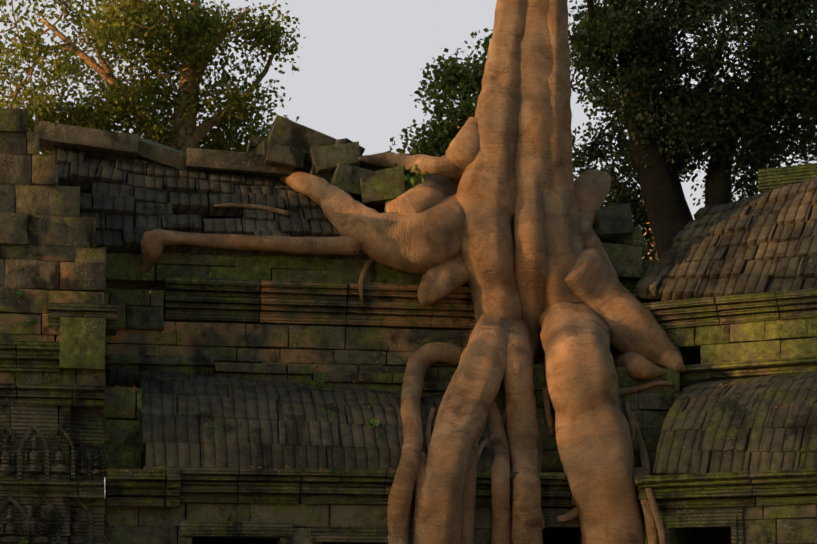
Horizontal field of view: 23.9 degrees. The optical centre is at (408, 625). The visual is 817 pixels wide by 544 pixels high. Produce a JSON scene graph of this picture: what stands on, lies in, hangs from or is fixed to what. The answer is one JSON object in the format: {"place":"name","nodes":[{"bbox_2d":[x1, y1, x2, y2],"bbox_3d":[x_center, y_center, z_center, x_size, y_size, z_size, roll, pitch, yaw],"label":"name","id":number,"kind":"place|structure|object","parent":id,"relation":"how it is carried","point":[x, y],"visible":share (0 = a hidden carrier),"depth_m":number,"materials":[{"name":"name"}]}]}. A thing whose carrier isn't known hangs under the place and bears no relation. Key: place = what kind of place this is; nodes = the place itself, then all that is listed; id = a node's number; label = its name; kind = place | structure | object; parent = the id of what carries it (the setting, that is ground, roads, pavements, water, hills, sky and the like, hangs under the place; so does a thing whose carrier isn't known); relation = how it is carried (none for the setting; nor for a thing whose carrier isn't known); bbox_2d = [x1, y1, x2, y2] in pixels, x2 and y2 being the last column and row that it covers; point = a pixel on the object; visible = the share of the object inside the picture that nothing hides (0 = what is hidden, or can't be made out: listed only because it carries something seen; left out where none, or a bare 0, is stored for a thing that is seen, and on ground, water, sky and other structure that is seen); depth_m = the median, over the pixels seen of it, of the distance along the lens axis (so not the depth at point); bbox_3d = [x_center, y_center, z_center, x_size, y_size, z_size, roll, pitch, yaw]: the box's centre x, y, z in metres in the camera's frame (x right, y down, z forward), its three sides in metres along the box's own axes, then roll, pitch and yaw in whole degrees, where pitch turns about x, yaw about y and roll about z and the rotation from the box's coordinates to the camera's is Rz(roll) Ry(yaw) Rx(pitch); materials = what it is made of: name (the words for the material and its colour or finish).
{"place":"outdoors","nodes":[
{"label":"outdoors","id":0,"kind":"place"},
{"bbox_2d":[0,108,117,543],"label":"temple tower","id":1,"kind":"structure","parent":0,"point":[53,264],"depth_m":22.45,"materials":[{"name":"grey stone"}]},
{"bbox_2d":[104,387,141,476],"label":"stone blocks","id":2,"kind":"structure","parent":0,"point":[122,441],"depth_m":22.78,"materials":[{"name":"green stone"}]},
{"bbox_2d":[0,0,305,291],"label":"tree","id":3,"kind":"object","parent":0,"point":[111,104],"depth_m":38.29,"materials":[{"name":"green plant"}]},
{"bbox_2d":[104,240,659,394],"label":"temple wall","id":4,"kind":"structure","parent":0,"point":[183,316],"depth_m":24.34,"materials":[{"name":"stone"}]},
{"bbox_2d":[34,115,648,279],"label":"roof","id":5,"kind":"structure","parent":4,"relation":"on","point":[194,184],"depth_m":24.65,"materials":[{"name":"grey stone"}]},
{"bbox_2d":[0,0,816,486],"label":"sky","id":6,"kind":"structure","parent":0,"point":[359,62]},
{"bbox_2d":[389,3,617,156],"bbox_3d":[2.010,-8.613,36.538,4.758,6.190,2.410,0,0,1],"label":"tree","id":7,"kind":"object","parent":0,"point":[436,139],"depth_m":36.15,"materials":[{"name":"green plant"}]},
{"bbox_2d":[457,126,658,259],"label":"tree","id":8,"kind":"object","parent":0,"point":[650,258],"depth_m":53.15,"materials":[{"name":"green plant"}]},
{"bbox_2d":[494,365,679,473],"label":"stone wall","id":9,"kind":"structure","parent":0,"point":[650,414],"depth_m":24.03,"materials":[{"name":"stone"}]},
{"bbox_2d":[568,0,816,259],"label":"tree","id":10,"kind":"object","parent":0,"point":[799,74],"depth_m":32.11,"materials":[{"name":"green plant"}]},
{"bbox_2d":[642,163,816,385],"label":"temple wall","id":11,"kind":"structure","parent":0,"point":[746,335],"depth_m":24.10,"materials":[{"name":"stone"}]},
{"bbox_2d":[637,177,816,305],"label":"roof","id":12,"kind":"structure","parent":11,"relation":"on","point":[763,242],"depth_m":24.43,"materials":[{"name":"stone"}]},
{"label":"ground","id":13,"kind":"structure","parent":0,"visible":0},
{"bbox_3d":[-1.114,0.468,23.456,9.364,2.302,2.831,0,0,1],"label":"temple","id":14,"kind":"object","parent":13,"relation":"on","visible":0},
{"bbox_2d":[0,142,26,258],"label":"interior tower","id":15,"kind":"structure","parent":14,"relation":"attached to","point":[15,192],"depth_m":23.33,"materials":[{"name":"grey stone"}]},
{"bbox_2d":[15,310,72,543],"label":"interior tower","id":16,"kind":"structure","parent":14,"relation":"attached to","point":[55,341],"depth_m":22.89,"materials":[{"name":"brown stone"}]},
{"bbox_2d":[15,163,431,439],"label":"plants","id":17,"kind":"object","parent":14,"relation":"attached to","point":[413,181],"visible":0.62,"depth_m":23.89,"materials":[{"name":"green plant"}]},
{"bbox_2d":[102,466,654,543],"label":"stone wall","id":18,"kind":"structure","parent":14,"relation":"on","point":[164,505],"depth_m":22.87,"materials":[{"name":"stone"}]},
{"bbox_2d":[107,367,493,477],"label":"roof","id":19,"kind":"structure","parent":18,"relation":"on","point":[239,423],"depth_m":23.05,"materials":[{"name":"grey stone"}]},
{"bbox_2d":[140,0,686,543],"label":"giant tree trunk roots","id":20,"kind":"object","parent":14,"relation":"on","point":[498,208],"visible":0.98,"depth_m":24.15,"materials":[{"name":"brown plant"}]},
{"bbox_2d":[100,167,814,485],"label":"fallen leaves","id":21,"kind":"object","parent":14,"relation":"on","point":[268,368],"visible":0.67,"depth_m":23.86,"materials":[{"name":"brown plant"}]},
{"bbox_2d":[679,351,700,393],"bbox_3d":[4.379,-3.488,24.803,2.825,0.869,0.400,0,0,29],"label":"interior","id":22,"kind":"object","parent":14,"relation":"attached to","point":[694,357],"depth_m":24.96,"materials":[{"name":"black"}]},
{"bbox_2d":[636,468,816,543],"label":"stone wall","id":23,"kind":"structure","parent":14,"relation":"on","point":[766,507],"depth_m":22.58,"materials":[{"name":"stone"}]},
{"bbox_2d":[653,370,816,474],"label":"roof","id":24,"kind":"structure","parent":23,"relation":"on","point":[726,428],"depth_m":22.94,"materials":[{"name":"stone"}]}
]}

